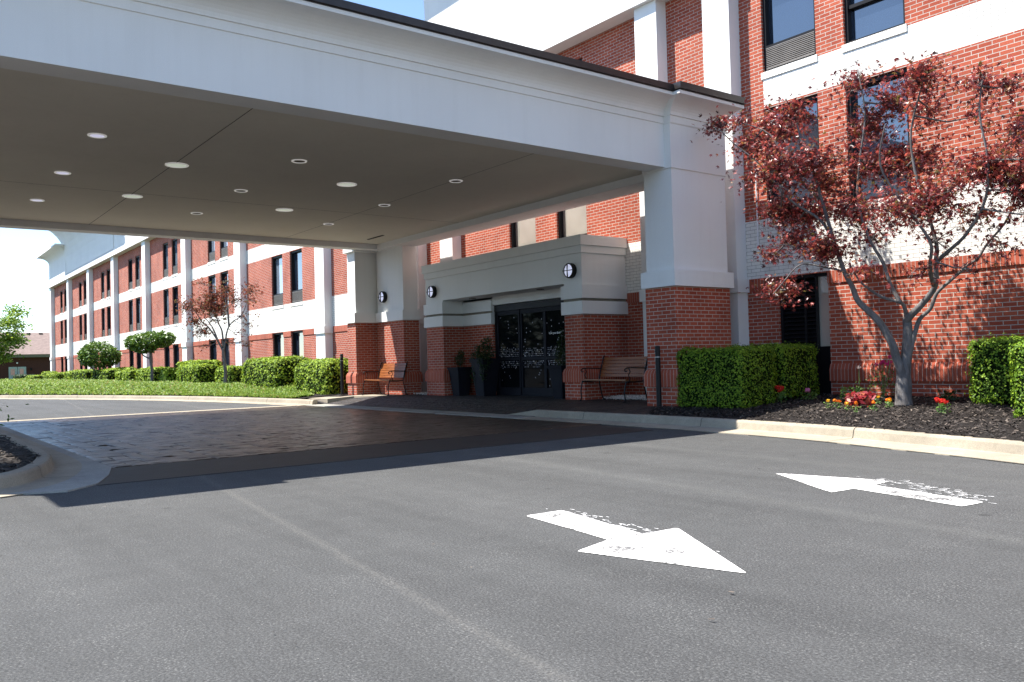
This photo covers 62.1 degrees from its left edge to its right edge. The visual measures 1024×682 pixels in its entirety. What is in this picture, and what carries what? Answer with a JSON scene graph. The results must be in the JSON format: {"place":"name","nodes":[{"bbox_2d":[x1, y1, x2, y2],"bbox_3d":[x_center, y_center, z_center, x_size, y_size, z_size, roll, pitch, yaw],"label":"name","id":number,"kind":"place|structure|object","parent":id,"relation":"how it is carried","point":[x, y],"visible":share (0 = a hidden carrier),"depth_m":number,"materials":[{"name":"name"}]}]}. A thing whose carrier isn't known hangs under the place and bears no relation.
{"place":"outdoors","nodes":[
{"label":"outdoors","id":0,"kind":"place"},
{"bbox_2d":[0,437,35,472],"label":"mulch island","id":1,"kind":"structure","parent":0,"point":[16,461],"depth_m":9.78,"materials":[{"name":"brown wood"}]},
{"bbox_2d":[0,435,41,471],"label":"mulch chips","id":2,"kind":"object","parent":1,"relation":"on","point":[14,446],"visible":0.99,"depth_m":9.75,"materials":[{"name":"brown wood"}]},
{"bbox_2d":[0,333,49,378],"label":"brown building","id":3,"kind":"structure","parent":0,"point":[36,359],"depth_m":101.18,"materials":[{"name":"brick"}]},
{"bbox_2d":[9,367,16,378],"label":"door","id":4,"kind":"structure","parent":3,"relation":"in","point":[12,370],"depth_m":99.66,"materials":[{"name":"glass"}]},
{"bbox_2d":[0,385,347,398],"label":"planting bank","id":5,"kind":"structure","parent":0,"point":[315,395],"depth_m":30.80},
{"bbox_2d":[25,375,43,378],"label":"clipped hedge","id":6,"kind":"object","parent":5,"relation":"on","point":[34,376],"visible":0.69,"depth_m":71.17,"materials":[{"name":"green plant"}]},
{"bbox_2d":[50,372,64,379],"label":"clipped hedge","id":7,"kind":"object","parent":5,"relation":"on","point":[58,375],"visible":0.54,"depth_m":64.10,"materials":[{"name":"green plant"}]},
{"bbox_2d":[69,368,95,378],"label":"clipped hedge","id":8,"kind":"object","parent":5,"relation":"on","point":[81,374],"visible":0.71,"depth_m":57.40,"materials":[{"name":"green plant"}]},
{"bbox_2d":[76,341,121,370],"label":"topiary tree","id":9,"kind":"object","parent":5,"relation":"on","point":[89,354],"visible":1,"depth_m":52.43,"materials":[{"name":"green plant"}]},
{"bbox_2d":[91,368,121,379],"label":"clipped hedge","id":10,"kind":"object","parent":5,"relation":"on","point":[105,373],"visible":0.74,"depth_m":50.80,"materials":[{"name":"green plant"}]},
{"bbox_2d":[114,369,132,380],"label":"clipped hedge","id":11,"kind":"object","parent":5,"relation":"on","point":[118,374],"visible":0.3,"depth_m":48.68,"materials":[{"name":"green plant"}]},
{"bbox_2d":[121,369,135,380],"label":"clipped hedge","id":12,"kind":"object","parent":5,"relation":"on","point":[127,374],"visible":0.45,"depth_m":47.07,"materials":[{"name":"green plant"}]},
{"bbox_2d":[122,330,176,380],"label":"topiary tree","id":13,"kind":"object","parent":5,"relation":"on","point":[150,342],"visible":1,"depth_m":41.67,"materials":[{"name":"green plant"}]},
{"bbox_2d":[135,366,169,380],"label":"clipped hedge","id":14,"kind":"object","parent":5,"relation":"on","point":[141,374],"visible":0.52,"depth_m":43.78,"materials":[{"name":"green plant"}]},
{"bbox_2d":[0,378,313,398],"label":"juniper ground cover","id":15,"kind":"object","parent":5,"relation":"on","point":[18,386],"visible":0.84,"depth_m":33.98,"materials":[{"name":"green plant"}]},
{"bbox_2d":[156,366,178,380],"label":"clipped hedge","id":16,"kind":"object","parent":5,"relation":"on","point":[167,374],"visible":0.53,"depth_m":41.16,"materials":[{"name":"green plant"}]},
{"bbox_2d":[175,359,222,382],"bbox_3d":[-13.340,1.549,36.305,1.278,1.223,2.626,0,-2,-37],"label":"clipped hedge","id":17,"kind":"object","parent":5,"relation":"on","point":[200,373],"visible":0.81,"depth_m":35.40,"materials":[{"name":"green plant"}]},
{"bbox_2d":[171,274,266,381],"bbox_3d":[-11.299,-0.433,32.908,3.935,4.459,1.852,-2,-1,11],"label":"bronze maple","id":18,"kind":"object","parent":5,"relation":"on","point":[207,306],"visible":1,"depth_m":32.96,"materials":[{"name":"red plant"}]},
{"bbox_2d":[214,365,244,381],"bbox_3d":[-11.268,1.518,34.464,1.189,1.150,2.050,0,-2,-37],"label":"clipped hedge","id":19,"kind":"object","parent":5,"relation":"on","point":[234,373],"visible":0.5,"depth_m":33.72,"materials":[{"name":"green plant"}]},
{"bbox_2d":[241,354,311,387],"bbox_3d":[-8.264,1.242,29.951,1.777,1.534,3.478,0,-2,-37],"label":"clipped hedge","id":20,"kind":"object","parent":5,"relation":"on","point":[274,371],"visible":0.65,"depth_m":28.80,"materials":[{"name":"green plant"}]},
{"bbox_2d":[293,357,347,398],"bbox_3d":[-5.873,1.242,26.600,1.412,1.489,2.692,0,-2,-37],"label":"clipped hedge","id":21,"kind":"object","parent":5,"relation":"on","point":[320,376],"visible":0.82,"depth_m":25.73,"materials":[{"name":"green plant"}]},
{"bbox_2d":[0,0,424,332],"label":"sky","id":22,"kind":"structure","parent":0,"point":[24,277],"materials":[{"name":"white"}]},
{"bbox_2d":[0,405,601,467],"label":"stamped paving","id":23,"kind":"structure","parent":0,"point":[120,432],"depth_m":14.28,"materials":[{"name":"concrete"}]},
{"bbox_2d":[307,392,651,413],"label":"entrance walkway","id":24,"kind":"structure","parent":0,"point":[499,404],"depth_m":18.70,"materials":[{"name":"grey concrete"}]},
{"bbox_2d":[337,354,347,394],"bbox_3d":[-4.963,0.971,24.830,0.240,1.194,0.280,0,-2,-37],"label":"bollard","id":25,"kind":"object","parent":24,"relation":"on","point":[342,374],"visible":1,"depth_m":24.79,"materials":[{"name":"black metal"}]},
{"bbox_2d":[447,367,471,395],"bbox_3d":[-1.351,1.059,22.408,0.520,0.741,0.520,0,-2,-37],"label":"planter","id":26,"kind":"object","parent":24,"relation":"on","point":[460,378],"visible":0.91,"depth_m":22.26,"materials":[{"name":"stone"}]},
{"bbox_2d":[454,350,465,366],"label":"potted shrub","id":27,"kind":"object","parent":26,"relation":"on","point":[460,356],"visible":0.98,"depth_m":22.40,"materials":[{"name":"green plant"}]},
{"bbox_2d":[469,358,500,395],"bbox_3d":[-0.674,0.919,21.672,0.600,0.951,0.600,0,-2,-37],"label":"planter","id":28,"kind":"object","parent":24,"relation":"on","point":[488,387],"visible":0.88,"depth_m":21.52,"materials":[{"name":"stone"}]},
{"bbox_2d":[469,336,495,382],"bbox_3d":[-0.745,0.479,21.635,0.698,1.229,0.913,0,-2,-37],"label":"trailing plant","id":29,"kind":"object","parent":28,"relation":"in","point":[482,354],"visible":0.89,"depth_m":21.51,"materials":[{"name":"green plant"}]},
{"bbox_2d":[546,365,565,398],"bbox_3d":[1.145,0.916,19.121,0.520,0.741,0.520,0,-2,-37],"label":"planter","id":30,"kind":"object","parent":24,"relation":"on","point":[556,378],"visible":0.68,"depth_m":18.97,"materials":[{"name":"stone"}]},
{"bbox_2d":[554,329,565,364],"bbox_3d":[1.127,0.150,19.139,0.392,0.974,0.389,0,-2,-37],"label":"conical shrub","id":31,"kind":"object","parent":30,"relation":"on","point":[559,354],"visible":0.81,"depth_m":19.12,"materials":[{"name":"green plant"}]},
{"bbox_2d":[580,355,647,402],"bbox_3d":[2.062,0.752,17.245,0.682,0.948,1.524,-1,-2,-30],"label":"park bench","id":32,"kind":"object","parent":24,"relation":"on","point":[609,367],"visible":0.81,"depth_m":17.34,"materials":[{"name":"brown wood"}]},
{"bbox_2d":[0,398,1023,681],"bbox_3d":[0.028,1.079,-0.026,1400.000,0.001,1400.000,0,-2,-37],"label":"road","id":33,"kind":"structure","parent":0,"point":[448,566],"depth_m":4.39,"materials":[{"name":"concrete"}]},
{"bbox_2d":[0,426,81,497],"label":"kerb","id":34,"kind":"structure","parent":33,"relation":"on","point":[49,467],"depth_m":8.76,"materials":[{"name":"concrete"}]},
{"bbox_2d":[0,427,111,494],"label":"gutter apron","id":35,"kind":"object","parent":33,"relation":"on","point":[91,473],"visible":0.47,"depth_m":8.78,"materials":[{"name":"grey concrete"}]},
{"bbox_2d":[0,405,291,421],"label":"concrete strip","id":36,"kind":"object","parent":33,"relation":"on","point":[141,413],"visible":0.23,"depth_m":21.09,"materials":[{"name":"beige concrete"}]},
{"bbox_2d":[0,395,316,405],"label":"kerb","id":37,"kind":"structure","parent":33,"relation":"on","point":[273,401],"depth_m":29.83,"materials":[{"name":"concrete"}]},
{"bbox_2d":[310,394,395,403],"bbox_3d":[-4.489,1.687,24.291,1.700,0.271,2.520,0,-2,-37],"label":"concrete landing","id":38,"kind":"object","parent":33,"relation":"on","point":[328,399],"visible":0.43,"depth_m":23.99,"materials":[{"name":"beige concrete"}]},
{"bbox_2d":[362,361,407,395],"bbox_3d":[-3.581,1.057,23.924,0.682,0.948,1.524,0,-2,-37],"label":"park bench","id":39,"kind":"object","parent":38,"relation":"on","point":[400,372],"visible":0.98,"depth_m":23.98,"materials":[{"name":"brown wood"}]},
{"bbox_2d":[0,0,745,414],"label":"entrance canopy","id":40,"kind":"object","parent":33,"relation":"on","point":[406,118],"visible":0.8,"depth_m":13.95,"materials":[{"name":"beige paint"}]},
{"bbox_2d":[87,133,106,137],"bbox_3d":[-6.101,-3.020,12.506,0.260,0.014,0.260,0,-2,-37],"label":"recessed light","id":41,"kind":"object","parent":40,"relation":"attached to","point":[96,135],"visible":1,"depth_m":12.50,"materials":[{"name":"white"}]},
{"bbox_2d":[122,194,142,198],"bbox_3d":[-7.552,-2.878,16.917,0.380,0.014,0.380,0,-2,-37],"label":"flush light","id":42,"kind":"object","parent":40,"relation":"attached to","point":[134,196],"visible":1,"depth_m":16.90,"materials":[{"name":"white plastic"}]},
{"bbox_2d":[165,162,188,167],"bbox_3d":[-5.691,-2.985,14.440,0.380,0.014,0.380,0,-2,-37],"label":"flush light","id":43,"kind":"object","parent":40,"relation":"attached to","point":[176,165],"visible":1,"depth_m":14.43,"materials":[{"name":"white"}]},
{"bbox_2d":[337,182,356,186],"bbox_3d":[-3.173,-3.006,16.333,0.380,0.014,0.380,0,-2,-37],"label":"flush light","id":44,"kind":"object","parent":40,"relation":"attached to","point":[346,184],"visible":1,"depth_m":16.31,"materials":[{"name":"white plastic"}]},
{"bbox_2d":[378,291,386,302],"bbox_3d":[-3.764,-1.278,24.701,0.150,0.330,0.330,0,-2,-37],"label":"wall lamp","id":45,"kind":"object","parent":40,"relation":"attached to","point":[382,297],"visible":1,"depth_m":24.62,"materials":[{"name":"black metal"}]},
{"bbox_2d":[96,425,650,485],"bbox_3d":[-1.283,1.397,10.973,7.720,0.055,1.430,0,-2,-37],"label":"sealed asphalt strip","id":46,"kind":"object","parent":33,"relation":"on","point":[118,475],"visible":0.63,"depth_m":10.31,"materials":[{"name":"grey asphalt"}]},
{"bbox_2d":[306,404,532,418],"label":"flush kerb","id":47,"kind":"structure","parent":33,"relation":"on","point":[430,411],"depth_m":18.77,"materials":[{"name":"grey concrete"}]},
{"bbox_2d":[507,410,535,415],"bbox_3d":[0.294,1.374,16.496,0.320,0.120,0.900,0,-2,-37],"label":"kerb taper","id":48,"kind":"object","parent":47,"relation":"on","point":[530,413],"visible":1,"depth_m":16.27,"materials":[{"name":"concrete"}]},
{"bbox_2d":[421,234,628,399],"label":"entrance portico","id":49,"kind":"structure","parent":33,"relation":"on","point":[520,306],"depth_m":20.27,"materials":[{"name":"white paint"}]},
{"bbox_2d":[427,286,436,297],"bbox_3d":[-2.166,-1.323,22.875,0.150,0.330,0.330,0,-2,-37],"label":"wall lamp","id":50,"kind":"object","parent":49,"relation":"attached to","point":[431,291],"visible":1,"depth_m":22.80,"materials":[{"name":"white glass"}]},
{"bbox_2d":[496,310,521,394],"bbox_3d":[-0.067,0.300,21.478,0.045,2.130,0.954,0,-2,-37],"label":"sliding door","id":51,"kind":"structure","parent":49,"relation":"in","point":[508,322],"depth_m":21.48,"materials":[{"name":"glass"}]},
{"bbox_2d":[520,307,545,395],"bbox_3d":[0.525,0.267,20.723,0.045,2.130,0.954,0,-2,-37],"label":"sliding door","id":52,"kind":"structure","parent":49,"relation":"in","point":[532,319],"depth_m":20.74,"materials":[{"name":"glass"}]},
{"bbox_2d":[544,305,564,395],"bbox_3d":[1.086,0.234,19.944,0.045,2.130,0.954,0,-2,-37],"label":"sliding door","id":53,"kind":"structure","parent":49,"relation":"in","point":[554,321],"depth_m":20.15,"materials":[{"name":"glass"}]},
{"bbox_2d":[562,263,576,277],"bbox_3d":[1.238,-1.519,18.345,0.150,0.330,0.330,0,-2,-37],"label":"wall lamp","id":54,"kind":"object","parent":49,"relation":"attached to","point":[569,270],"visible":1,"depth_m":18.27,"materials":[{"name":"white glass"}]},
{"bbox_2d":[36,0,1023,396],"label":"hotel building","id":55,"kind":"structure","parent":33,"relation":"on","point":[114,290],"depth_m":16.22,"materials":[{"name":"red brick"}]},
{"bbox_2d":[101,308,104,338],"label":"window","id":56,"kind":"structure","parent":55,"relation":"in","point":[103,310],"depth_m":62.21,"materials":[{"name":"black glass"}]},
{"bbox_2d":[106,269,109,298],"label":"window","id":57,"kind":"structure","parent":55,"relation":"in","point":[108,271],"depth_m":60.80,"materials":[{"name":"black glass"}]},
{"bbox_2d":[107,307,110,337],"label":"window","id":58,"kind":"structure","parent":55,"relation":"in","point":[109,312],"depth_m":60.65,"materials":[{"name":"black glass"}]},
{"bbox_2d":[128,259,132,291],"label":"window","id":59,"kind":"structure","parent":55,"relation":"in","point":[130,261],"depth_m":55.63,"materials":[{"name":"black glass"}]},
{"bbox_2d":[129,300,132,333],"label":"window","id":60,"kind":"structure","parent":55,"relation":"in","point":[131,301],"depth_m":55.51,"materials":[{"name":"black glass"}]},
{"bbox_2d":[130,350,133,367],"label":"window","id":61,"kind":"structure","parent":55,"relation":"in","point":[131,352],"depth_m":55.54,"materials":[{"name":"black glass"}]},
{"bbox_2d":[135,255,139,289],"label":"window","id":62,"kind":"structure","parent":55,"relation":"in","point":[138,257],"depth_m":54.14,"materials":[{"name":"black glass"}]},
{"bbox_2d":[136,297,140,332],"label":"window","id":63,"kind":"structure","parent":55,"relation":"in","point":[138,299],"depth_m":54.04,"materials":[{"name":"black glass"}]},
{"bbox_2d":[163,289,168,327],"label":"window","id":64,"kind":"structure","parent":55,"relation":"in","point":[166,292],"depth_m":48.89,"materials":[{"name":"black glass"}]},
{"bbox_2d":[163,242,168,279],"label":"window","id":65,"kind":"structure","parent":55,"relation":"in","point":[166,276],"depth_m":48.96,"materials":[{"name":"black glass"}]},
{"bbox_2d":[165,346,169,366],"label":"window","id":66,"kind":"structure","parent":55,"relation":"in","point":[167,350],"depth_m":48.89,"materials":[{"name":"black glass"}]},
{"bbox_2d":[172,239,177,276],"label":"window","id":67,"kind":"structure","parent":55,"relation":"in","point":[175,258],"depth_m":47.42,"materials":[{"name":"black glass"}]},
{"bbox_2d":[172,286,178,326],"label":"window","id":68,"kind":"structure","parent":55,"relation":"in","point":[175,289],"depth_m":47.43,"materials":[{"name":"black glass"}]},
{"bbox_2d":[174,344,178,367],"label":"window","id":69,"kind":"structure","parent":55,"relation":"in","point":[176,346],"depth_m":47.42,"materials":[{"name":"black glass"}]},
{"bbox_2d":[207,241,214,264],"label":"window","id":70,"kind":"structure","parent":55,"relation":"in","point":[211,243],"depth_m":42.25,"materials":[{"name":"black glass"}]},
{"bbox_2d":[208,275,215,320],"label":"window","id":71,"kind":"structure","parent":55,"relation":"in","point":[211,278],"depth_m":42.29,"materials":[{"name":"black glass"}]},
{"bbox_2d":[210,340,216,360],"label":"window","id":72,"kind":"structure","parent":55,"relation":"in","point":[213,347],"depth_m":42.24,"materials":[{"name":"black glass"}]},
{"bbox_2d":[219,242,227,260],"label":"window","id":73,"kind":"structure","parent":55,"relation":"in","point":[224,245],"depth_m":40.69,"materials":[{"name":"glass"}]},
{"bbox_2d":[220,271,228,318],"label":"window","id":74,"kind":"structure","parent":55,"relation":"in","point":[223,274],"depth_m":40.84,"materials":[{"name":"black glass"}]},
{"bbox_2d":[224,339,229,365],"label":"window","id":75,"kind":"structure","parent":55,"relation":"in","point":[227,352],"depth_m":40.68,"materials":[{"name":"black glass"}]},
{"bbox_2d":[272,255,282,309],"bbox_3d":[-9.646,-2.431,35.250,0.218,2.211,1.245,0,-2,-37],"label":"window","id":76,"kind":"structure","parent":55,"relation":"in","point":[277,261],"depth_m":35.48,"materials":[{"name":"glass"}]},
{"bbox_2d":[274,333,283,356],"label":"window","id":77,"kind":"structure","parent":55,"relation":"in","point":[278,337],"depth_m":35.49,"materials":[{"name":"black glass"}]},
{"bbox_2d":[290,249,302,306],"bbox_3d":[-8.464,-2.499,33.677,0.218,2.211,1.266,0,-2,-37],"label":"window","id":78,"kind":"structure","parent":55,"relation":"in","point":[296,256],"depth_m":33.88,"materials":[{"name":"glass"}]},
{"bbox_2d":[292,330,303,357],"bbox_3d":[-8.353,0.369,33.637,0.165,1.550,1.202,0,-2,-37],"label":"window","id":79,"kind":"structure","parent":55,"relation":"in","point":[298,341],"depth_m":33.89,"materials":[{"name":"black glass"}]},
{"bbox_2d":[511,218,535,247],"bbox_3d":[0.357,-3.210,21.999,0.145,1.800,1.096,0,-2,-37],"label":"window","id":80,"kind":"structure","parent":55,"relation":"in","point":[523,232],"depth_m":22.15,"materials":[{"name":"brown metal"}]},
{"bbox_2d":[558,205,586,237],"bbox_3d":[1.513,-3.277,20.461,0.145,1.800,1.086,0,-2,-37],"label":"window","id":81,"kind":"structure","parent":55,"relation":"in","point":[573,221],"depth_m":20.60,"materials":[{"name":"brown metal"}]},
{"bbox_2d":[761,0,817,79],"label":"window","id":82,"kind":"structure","parent":55,"relation":"in","point":[788,25],"depth_m":15.66,"materials":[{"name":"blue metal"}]},
{"bbox_2d":[766,95,820,225],"bbox_3d":[5.170,-3.273,15.537,0.218,2.191,1.190,0,-2,-37],"label":"window","id":83,"kind":"structure","parent":55,"relation":"in","point":[816,128],"depth_m":15.49,"materials":[{"name":"glass"}]},
{"bbox_2d":[779,272,830,394],"bbox_3d":[5.357,-0.095,15.384,0.145,2.200,1.040,0,-2,-37],"label":"louvred window","id":84,"kind":"structure","parent":55,"relation":"in","point":[821,298],"depth_m":15.23,"materials":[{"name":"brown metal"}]},
{"bbox_2d":[842,0,906,52],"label":"window","id":85,"kind":"structure","parent":55,"relation":"in","point":[867,22],"depth_m":14.37,"materials":[{"name":"blue glass"}]},
{"bbox_2d":[847,68,912,211],"bbox_3d":[6.161,-3.330,14.219,0.218,2.191,1.150,0,-2,-37],"label":"window","id":86,"kind":"structure","parent":55,"relation":"in","point":[870,85],"depth_m":14.32,"materials":[{"name":"blue glass"}]},
{"bbox_2d":[527,510,745,572],"bbox_3d":[0.691,1.187,5.130,0.786,0.014,2.019,-1,-1,-13],"label":"road arrow","id":87,"kind":"object","parent":33,"relation":"on","point":[618,542],"visible":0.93,"depth_m":4.89,"materials":[{"name":"white paint"}]},
{"bbox_2d":[518,410,1023,464],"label":"kerb","id":88,"kind":"structure","parent":33,"relation":"on","point":[1000,450],"depth_m":10.74,"materials":[{"name":"concrete"}]},
{"bbox_2d":[559,475,996,551],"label":"paint flecks","id":89,"kind":"object","parent":33,"relation":"on","point":[783,475],"visible":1,"depth_m":6.06,"materials":[{"name":"white paint"}]},
{"bbox_2d":[776,473,981,505],"bbox_3d":[2.812,1.171,6.784,0.756,0.014,1.932,-1,-1,-8],"label":"road arrow","id":90,"kind":"object","parent":33,"relation":"on","point":[833,484],"visible":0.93,"depth_m":6.78,"materials":[{"name":"white paint"}]},
{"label":"lawn","id":91,"kind":"structure","parent":33,"relation":"on","visible":0},
{"bbox_2d":[0,300,38,365],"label":"broadleaf tree","id":92,"kind":"object","parent":91,"relation":"on","point":[9,338],"visible":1,"depth_m":86.49,"materials":[{"name":"green plant"}]},
{"bbox_2d":[602,395,646,399],"bbox_3d":[2.758,1.173,17.729,0.840,0.093,1.743,0,-2,-37],"label":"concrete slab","id":93,"kind":"object","parent":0,"point":[634,397],"visible":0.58,"depth_m":17.84,"materials":[{"name":"grey concrete"}]},
{"bbox_2d":[649,393,1023,441],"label":"mulch bed","id":94,"kind":"object","parent":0,"point":[982,434],"visible":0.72,"depth_m":11.42,"materials":[{"name":"brown wood"}]},
{"bbox_2d":[655,346,661,406],"bbox_3d":[2.548,0.623,14.806,0.100,1.084,0.100,0,-2,-37],"label":"bollard","id":95,"kind":"object","parent":94,"relation":"on","point":[658,377],"visible":0.97,"depth_m":14.77,"materials":[{"name":"black metal"}]},
{"bbox_2d":[675,343,776,408],"bbox_3d":[3.602,0.629,14.355,1.190,1.201,1.617,0,-2,-37],"label":"clipped hedge","id":96,"kind":"object","parent":94,"relation":"on","point":[732,376],"visible":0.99,"depth_m":13.92,"materials":[{"name":"green plant"}]},
{"bbox_2d":[742,340,819,399],"bbox_3d":[4.629,0.549,14.958,1.242,1.133,1.309,0,-2,-37],"label":"clipped hedge","id":97,"kind":"object","parent":94,"relation":"on","point":[796,374],"visible":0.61,"depth_m":14.47,"materials":[{"name":"green plant"}]},
{"bbox_2d":[775,385,787,402],"bbox_3d":[4.431,0.879,14.014,0.208,0.312,0.202,0,-2,-37],"label":"zinnia","id":98,"kind":"object","parent":94,"relation":"on","point":[780,388],"visible":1,"depth_m":13.98,"materials":[{"name":"green plant"}]},
{"bbox_2d":[799,388,817,399],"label":"geranium","id":99,"kind":"object","parent":94,"relation":"on","point":[808,391],"visible":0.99,"depth_m":14.14,"materials":[{"name":"green plant"}]},
{"bbox_2d":[840,386,863,397],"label":"leafy plant","id":100,"kind":"object","parent":94,"relation":"on","point":[857,389],"visible":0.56,"depth_m":13.54,"materials":[{"name":"green plant"}]},
{"bbox_2d":[693,50,1023,405],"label":"red maple","id":101,"kind":"object","parent":94,"relation":"on","point":[910,161],"visible":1,"depth_m":12.29,"materials":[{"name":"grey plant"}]},
{"bbox_2d":[845,390,875,407],"bbox_3d":[5.112,0.859,12.546,0.430,0.257,0.481,0,-2,-37],"label":"coleus","id":102,"kind":"object","parent":94,"relation":"on","point":[859,397],"visible":0.91,"depth_m":12.50,"materials":[{"name":"red plant"}]},
{"bbox_2d":[865,355,895,396],"bbox_3d":[5.958,0.577,13.649,0.533,0.701,0.534,0,-2,-37],"label":"rose bush","id":103,"kind":"object","parent":94,"relation":"on","point":[881,363],"visible":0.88,"depth_m":13.66,"materials":[{"name":"green plant"}]},
{"bbox_2d":[934,397,951,413],"bbox_3d":[5.619,0.847,11.086,0.225,0.233,0.215,0,-2,-37],"label":"celosia","id":104,"kind":"object","parent":94,"relation":"on","point":[941,404],"visible":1,"depth_m":11.09,"materials":[{"name":"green plant"}]},
{"bbox_2d":[937,390,960,400],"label":"leafy plant","id":105,"kind":"object","parent":94,"relation":"on","point":[948,394],"visible":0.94,"depth_m":12.43,"materials":[{"name":"green plant"}]},
{"bbox_2d":[964,332,1023,404],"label":"clipped hedge","id":106,"kind":"object","parent":94,"relation":"on","point":[989,368],"visible":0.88,"depth_m":11.74,"materials":[{"name":"green plant"}]},
{"bbox_2d":[1003,337,1023,417],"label":"clipped hedge","id":107,"kind":"object","parent":94,"relation":"on","point":[1018,377],"visible":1,"depth_m":10.03,"materials":[{"name":"green plant"}]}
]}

